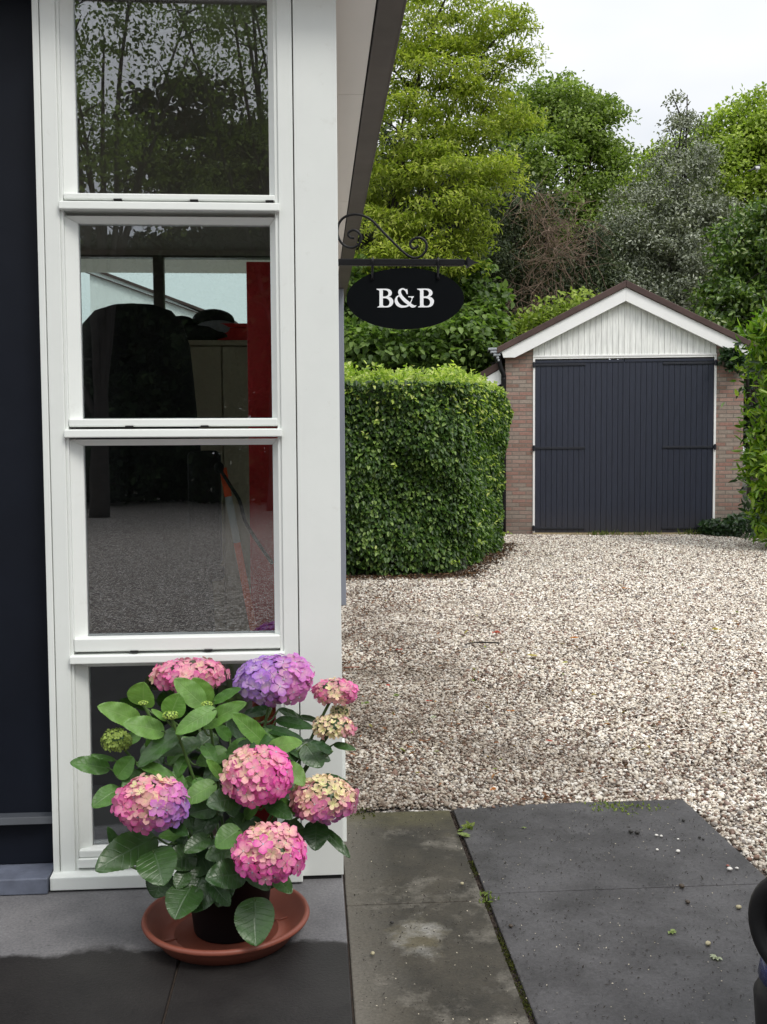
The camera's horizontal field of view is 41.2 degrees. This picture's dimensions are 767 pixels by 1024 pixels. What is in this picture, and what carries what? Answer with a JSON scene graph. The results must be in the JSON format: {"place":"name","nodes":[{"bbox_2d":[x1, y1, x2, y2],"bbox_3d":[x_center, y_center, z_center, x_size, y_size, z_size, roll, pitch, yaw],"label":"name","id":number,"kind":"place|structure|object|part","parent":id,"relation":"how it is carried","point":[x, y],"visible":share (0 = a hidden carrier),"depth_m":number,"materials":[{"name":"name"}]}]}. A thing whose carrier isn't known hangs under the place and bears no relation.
{"place":"outdoors","nodes":[
{"label":"outdoors","id":0,"kind":"place"},
{"bbox_2d":[0,887,178,1023],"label":"porch paving","id":1,"kind":"structure","parent":0,"point":[92,956],"depth_m":2.62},
{"bbox_2d":[87,273,236,322],"bbox_3d":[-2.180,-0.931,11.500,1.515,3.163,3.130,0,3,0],"label":"neighbour house","id":2,"kind":"structure","parent":0,"point":[107,289],"depth_m":9.89,"materials":[{"name":"paint"}]},
{"bbox_2d":[162,813,534,1023],"bbox_3d":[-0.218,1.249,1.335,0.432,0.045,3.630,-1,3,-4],"label":"porch paving","id":3,"kind":"structure","parent":0,"point":[302,976],"depth_m":2.51,"materials":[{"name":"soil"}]},
{"bbox_2d":[141,888,309,965],"bbox_3d":[-0.426,1.115,2.769,0.451,0.060,0.451,0,3,0],"label":"plant saucer","id":4,"kind":"object","parent":3,"relation":"on","point":[168,934],"visible":0.61,"depth_m":2.71,"materials":[{"name":"ceramic"}]},
{"bbox_2d":[70,652,358,945],"bbox_3d":[-0.440,0.767,2.738,0.787,0.739,0.537,1,3,17],"label":"potted hydrangea","id":5,"kind":"object","parent":4,"relation":"on","point":[229,876],"visible":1,"depth_m":2.66,"materials":[{"name":"multicoloured plant"}]},
{"bbox_2d":[450,812,535,1023],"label":"joint soil","id":6,"kind":"structure","parent":3,"relation":"on","point":[480,887],"depth_m":2.94,"materials":[{"name":"brown soil"}]},
{"bbox_2d":[468,860,533,1018],"bbox_3d":[0.337,1.162,2.407,0.033,0.011,1.704,-1,3,-4],"label":"joint moss","id":7,"kind":"object","parent":3,"relation":"on","point":[505,948],"visible":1,"depth_m":2.63,"materials":[{"name":"green plant"}]},
{"bbox_2d":[355,806,752,1022],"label":"pale grit","id":8,"kind":"object","parent":3,"relation":"on","point":[562,922],"visible":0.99,"depth_m":2.86,"materials":[{"name":"beige gravel"}]},
{"bbox_2d":[343,810,482,906],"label":"side paving","id":9,"kind":"structure","parent":0,"point":[391,851],"depth_m":3.25,"materials":[{"name":"grey concrete"}]},
{"bbox_2d":[350,807,374,818],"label":"weed","id":10,"kind":"object","parent":9,"relation":"on","point":[364,812],"visible":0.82,"depth_m":3.68,"materials":[{"name":"green plant"}]},
{"bbox_2d":[347,801,757,1023],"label":"debris crumbs","id":11,"kind":"object","parent":9,"relation":"on","point":[548,911],"visible":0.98,"depth_m":2.90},
{"bbox_2d":[81,0,766,451],"label":"sky","id":12,"kind":"structure","parent":0,"point":[641,51],"materials":[{"name":"white"}]},
{"bbox_2d":[347,901,529,1023],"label":"side paving","id":13,"kind":"structure","parent":0,"point":[480,997],"depth_m":2.58,"materials":[{"name":"grey concrete"}]},
{"bbox_2d":[354,109,569,370],"bbox_3d":[1.287,-4.998,24.815,6.668,9.929,5.190,0,3,0],"label":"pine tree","id":14,"kind":"object","parent":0,"point":[366,242],"visible":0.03,"depth_m":23.83,"materials":[{"name":"green plant"}]},
{"bbox_2d":[341,546,766,876],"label":"gravel drive","id":15,"kind":"structure","parent":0,"point":[415,808],"depth_m":4.18,"materials":[{"name":"grey gravel"}]},
{"bbox_2d":[0,0,406,895],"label":"house","id":16,"kind":"structure","parent":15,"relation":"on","point":[158,138],"depth_m":3.05,"materials":[{"name":"white paint"}]},
{"bbox_2d":[0,0,52,863],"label":"door","id":17,"kind":"structure","parent":16,"relation":"in","point":[26,829],"depth_m":3.05,"materials":[{"name":"black paint"}]},
{"bbox_2d":[76,303,217,786],"bbox_3d":[-0.979,0.111,4.106,0.596,1.877,0.483,-1,3,-4],"label":"covered barbecue","id":18,"kind":"object","parent":16,"relation":"on","point":[137,361],"visible":0.68,"depth_m":3.93,"materials":[{"name":"black fabric"}]},
{"bbox_2d":[31,0,302,890],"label":"window frame","id":19,"kind":"structure","parent":16,"relation":"in","point":[61,209],"depth_m":3.02,"materials":[{"name":"white paint"}]},
{"bbox_2d":[81,255,269,307],"bbox_3d":[-1.733,-1.328,6.540,2.300,0.620,0.080,-1,3,-4],"label":"window frame","id":20,"kind":"structure","parent":16,"relation":"in","point":[158,260],"depth_m":6.52,"materials":[{"name":"black"}]},
{"bbox_2d":[188,340,252,725],"bbox_3d":[-0.753,0.108,4.960,0.402,1.822,0.465,-1,3,-4],"label":"storage cabinet","id":21,"kind":"object","parent":16,"relation":"on","point":[220,371],"visible":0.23,"depth_m":4.71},
{"bbox_2d":[184,324,226,339],"bbox_3d":[-0.851,-0.825,4.771,0.346,0.102,0.183,-1,3,-4],"label":"black bag","id":22,"kind":"object","parent":21,"relation":"on","point":[197,332],"visible":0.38,"depth_m":4.70,"materials":[{"name":"fabric"}]},
{"bbox_2d":[176,309,234,324],"bbox_3d":[-0.864,-0.903,4.817,0.320,0.110,0.180,-1,3,-4],"label":"dark cap","id":23,"kind":"object","parent":22,"relation":"on","point":[207,315],"visible":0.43,"depth_m":4.75,"materials":[{"name":"black fabric"}]},
{"bbox_2d":[198,320,233,332],"bbox_3d":[-0.824,-0.849,4.752,0.305,0.090,0.100,-1,3,-4],"label":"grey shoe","id":24,"kind":"object","parent":21,"relation":"on","point":[216,325],"visible":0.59,"depth_m":4.71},
{"bbox_3d":[-0.738,0.121,4.742,0.382,1.763,0.018,-1,3,-4],"label":"cabinet door","id":25,"kind":"part","parent":21,"relation":"part of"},
{"bbox_2d":[218,323,246,339],"bbox_3d":[-0.684,-0.838,4.802,0.180,0.080,0.162,-1,3,-4],"label":"red box","id":26,"kind":"object","parent":21,"relation":"on","point":[238,331],"visible":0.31,"depth_m":4.72,"materials":[{"name":"paint"}]},
{"bbox_2d":[220,467,273,724],"bbox_3d":[-0.431,0.298,3.264,0.174,0.883,0.010,-1,3,-4],"label":"striped slat","id":27,"kind":"object","parent":16,"relation":"in","point":[239,556],"visible":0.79,"depth_m":3.25,"materials":[{"name":"grey"}]},
{"bbox_2d":[214,462,273,564],"bbox_3d":[-0.442,0.005,3.227,0.185,0.329,0.029,0,3,-1],"label":"black strap","id":28,"kind":"object","parent":27,"relation":"hanging from","point":[218,467],"visible":1,"depth_m":3.22,"materials":[{"name":"fabric"}]},
{"bbox_2d":[246,262,277,828],"bbox_3d":[-0.382,0.138,3.371,0.114,1.901,0.035,-1,3,-4],"label":"red board","id":29,"kind":"object","parent":16,"relation":"on","point":[258,281],"visible":0.3,"depth_m":3.33,"materials":[{"name":"paint"}]},
{"bbox_2d":[338,213,478,278],"bbox_3d":[0.069,-0.819,3.145,0.449,0.204,0.035,0,3,0],"label":"sign bracket","id":30,"kind":"object","parent":16,"relation":"attached to","point":[467,262],"visible":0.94,"depth_m":3.14,"materials":[{"name":"black metal"}]},
{"bbox_2d":[346,268,463,328],"bbox_3d":[0.067,-0.659,3.153,0.364,0.187,0.010,0,3,0],"label":"hanging sign","id":31,"kind":"object","parent":30,"relation":"hanging from","point":[405,298],"visible":1,"depth_m":3.15,"materials":[{"name":"black metal"}]},
{"bbox_2d":[344,360,513,575],"bbox_3d":[0.140,-0.575,12.535,2.780,2.420,4.804,0,3,9],"label":"hornbeam hedge","id":32,"kind":"object","parent":15,"relation":"on","point":[425,481],"visible":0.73,"depth_m":10.78,"materials":[{"name":"green plant"}]},
{"bbox_2d":[346,541,524,580],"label":"leaf litter","id":33,"kind":"object","parent":15,"relation":"on","point":[487,559],"visible":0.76,"depth_m":10.86,"materials":[{"name":"brown plant"}]},
{"bbox_2d":[341,532,766,876],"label":"gravel stones","id":34,"kind":"object","parent":15,"relation":"on","point":[490,658],"visible":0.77,"depth_m":5.85,"materials":[{"name":"beige gravel"}]},
{"bbox_2d":[464,642,498,644],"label":"fallen twig","id":35,"kind":"object","parent":34,"relation":"on","point":[482,642],"visible":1,"depth_m":6.84,"materials":[{"name":"plant"}]},
{"bbox_2d":[342,588,765,801],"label":"plant debris","id":36,"kind":"object","parent":15,"relation":"on","point":[451,725],"visible":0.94,"depth_m":5.57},
{"bbox_2d":[363,535,766,777],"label":"leaf bits","id":37,"kind":"object","parent":15,"relation":"on","point":[588,735],"visible":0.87,"depth_m":6.13,"materials":[{"name":"grey gravel"}]},
{"bbox_2d":[588,529,630,534],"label":"grass tuft","id":38,"kind":"object","parent":15,"relation":"on","point":[601,533],"visible":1,"depth_m":15.94,"materials":[{"name":"green plant"}]},
{"bbox_2d":[621,530,661,535],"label":"grass tuft","id":39,"kind":"object","parent":15,"relation":"on","point":[643,532],"visible":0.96,"depth_m":15.90,"materials":[{"name":"green plant"}]},
{"bbox_2d":[678,528,702,534],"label":"grass tuft","id":40,"kind":"object","parent":15,"relation":"on","point":[690,531],"visible":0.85,"depth_m":15.83,"materials":[{"name":"green plant"}]},
{"bbox_2d":[697,508,762,537],"bbox_3d":[6.210,0.179,14.835,2.727,0.604,2.296,0,3,0],"label":"ivy cover","id":41,"kind":"object","parent":15,"relation":"on","point":[726,526],"visible":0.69,"depth_m":15.53,"materials":[{"name":"green plant"}]},
{"bbox_2d":[721,302,766,546],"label":"laurel hedge","id":42,"kind":"object","parent":15,"relation":"on","point":[755,467],"visible":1,"depth_m":13.50,"materials":[{"name":"green plant"}]},
{"bbox_2d":[748,877,766,1023],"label":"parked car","id":43,"kind":"object","parent":15,"relation":"on","point":[757,914],"visible":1,"depth_m":1.69,"materials":[{"name":"black paint"}]},
{"bbox_2d":[453,799,765,893],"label":"drive paving","id":44,"kind":"structure","parent":0,"point":[645,864],"depth_m":3.34,"materials":[{"name":"grey concrete"}]},
{"bbox_2d":[458,832,469,836],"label":"fallen leaf","id":45,"kind":"object","parent":44,"relation":"on","point":[463,834],"visible":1,"depth_m":3.46,"materials":[{"name":"green plant"}]},
{"bbox_2d":[458,821,474,830],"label":"weed","id":46,"kind":"object","parent":44,"relation":"on","point":[467,825],"visible":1,"depth_m":3.53,"materials":[{"name":"green plant"}]},
{"bbox_2d":[576,801,612,810],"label":"weed","id":47,"kind":"object","parent":44,"relation":"on","point":[598,806],"visible":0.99,"depth_m":3.73,"materials":[{"name":"green plant"}]},
{"bbox_2d":[598,799,637,815],"bbox_3d":[0.857,1.080,3.722,0.169,0.035,0.122,2,4,32],"label":"weed","id":48,"kind":"object","parent":44,"relation":"on","point":[615,809],"visible":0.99,"depth_m":3.72,"materials":[{"name":"green plant"}]},
{"bbox_2d":[632,800,667,810],"bbox_3d":[0.959,1.079,3.721,0.124,0.028,0.111,-3,4,-41],"label":"weed","id":49,"kind":"object","parent":44,"relation":"on","point":[647,806],"visible":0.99,"depth_m":3.72,"materials":[{"name":"green plant"}]},
{"bbox_2d":[487,884,760,1023],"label":"drive paving","id":50,"kind":"structure","parent":0,"point":[588,992],"depth_m":2.64,"materials":[{"name":"grey concrete"}]},
{"bbox_2d":[479,891,499,902],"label":"weed","id":51,"kind":"object","parent":50,"relation":"on","point":[490,897],"visible":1,"depth_m":2.96,"materials":[{"name":"green plant"}]},
{"bbox_2d":[710,954,721,959],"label":"fallen leaf","id":52,"kind":"object","parent":50,"relation":"on","point":[714,956],"visible":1,"depth_m":2.61,"materials":[{"name":"beige plant"}]},
{"bbox_2d":[742,465,758,526],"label":"ground","id":53,"kind":"structure","parent":0,"point":[744,488],"depth_m":32.81,"materials":[{"name":"soil"}]},
{"bbox_2d":[344,248,517,377],"bbox_3d":[0.454,-2.031,17.166,3.714,4.876,3.138,0,3,0],"label":"maple shrub","id":54,"kind":"object","parent":53,"relation":"on","point":[471,333],"visible":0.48,"depth_m":16.35,"materials":[{"name":"green plant"}]},
{"bbox_2d":[348,0,553,336],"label":"locust tree","id":55,"kind":"object","parent":53,"relation":"on","point":[412,57],"visible":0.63,"depth_m":17.33,"materials":[{"name":"green plant"}]},
{"bbox_2d":[453,162,636,360],"bbox_3d":[3.246,-3.671,21.834,4.550,7.588,4.035,0,3,0],"label":"yew tree","id":56,"kind":"object","parent":53,"relation":"on","point":[528,286],"visible":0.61,"depth_m":21.62,"materials":[{"name":"brown plant"}]},
{"bbox_2d":[363,185,755,480],"bbox_3d":[8.881,-6.477,37.680,25.106,11.004,4.478,0,3,0],"label":"wood","id":57,"kind":"object","parent":53,"relation":"on","point":[745,418],"depth_m":36.50,"materials":[{"name":"plant"}]},
{"bbox_2d":[479,66,663,359],"bbox_3d":[4.860,-5.823,26.448,5.211,11.326,4.803,0,3,0],"label":"oak tree","id":58,"kind":"object","parent":53,"relation":"on","point":[577,139],"visible":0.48,"depth_m":25.62,"materials":[{"name":"green plant"}]},
{"bbox_2d":[480,280,755,534],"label":"garage","id":59,"kind":"structure","parent":53,"relation":"on","point":[642,438],"depth_m":15.94,"materials":[{"name":"brick"}]},
{"bbox_2d":[498,286,599,344],"bbox_3d":[2.877,-3.450,18.426,2.160,1.208,0.917,0,3,0],"label":"climbing plant","id":60,"kind":"object","parent":59,"relation":"on","point":[533,319],"visible":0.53,"depth_m":18.25,"materials":[{"name":"green plant"}]},
{"bbox_2d":[532,359,623,531],"bbox_3d":[3.050,-1.028,16.019,1.411,2.700,0.094,0,3,4],"label":"door","id":61,"kind":"structure","parent":59,"relation":"in","point":[578,447],"depth_m":16.02,"materials":[{"name":"black wood"}]},
{"bbox_2d":[624,358,716,531],"bbox_3d":[4.466,-1.031,15.913,1.412,2.700,0.094,0,3,4],"label":"door","id":62,"kind":"structure","parent":59,"relation":"in","point":[668,448],"depth_m":15.91,"materials":[{"name":"black wood"}]},
{"bbox_2d":[717,345,747,374],"bbox_3d":[5.362,-2.328,15.641,0.489,0.439,0.368,0,3,0],"label":"ivy plant","id":63,"kind":"object","parent":59,"relation":"hanging from","point":[726,355],"visible":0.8,"depth_m":15.58,"materials":[{"name":"green plant"}]},
{"bbox_2d":[576,89,748,313],"bbox_3d":[6.385,-4.853,23.190,4.296,9.746,3.861,0,3,0],"label":"holly tree","id":64,"kind":"object","parent":53,"relation":"on","point":[673,234],"visible":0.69,"depth_m":22.82,"materials":[{"name":"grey plant"}]},
{"bbox_2d":[604,123,740,279],"bbox_3d":[8.531,-6.166,31.195,5.404,11.425,3.286,-2,4,-28],"label":"lime tree","id":65,"kind":"object","parent":53,"relation":"on","point":[647,154],"visible":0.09,"depth_m":30.35,"materials":[{"name":"green plant"}]},
{"bbox_2d":[682,196,766,494],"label":"cherry laurel","id":66,"kind":"object","parent":53,"relation":"on","point":[735,276],"visible":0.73,"depth_m":19.94,"materials":[{"name":"green plant"}]},
{"bbox_2d":[688,81,766,495],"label":"oak tree","id":67,"kind":"object","parent":53,"relation":"on","point":[747,137],"visible":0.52,"depth_m":30.63,"materials":[{"name":"green plant"}]},
{"bbox_2d":[747,164,760,172],"bbox_3d":[10.354,-9.579,28.458,0.572,0.231,0.132,-14,9,-29],"label":"magpie","id":68,"kind":"object","parent":67,"relation":"on","point":[757,167],"visible":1,"depth_m":28.44,"materials":[{"name":"white"}]}
]}

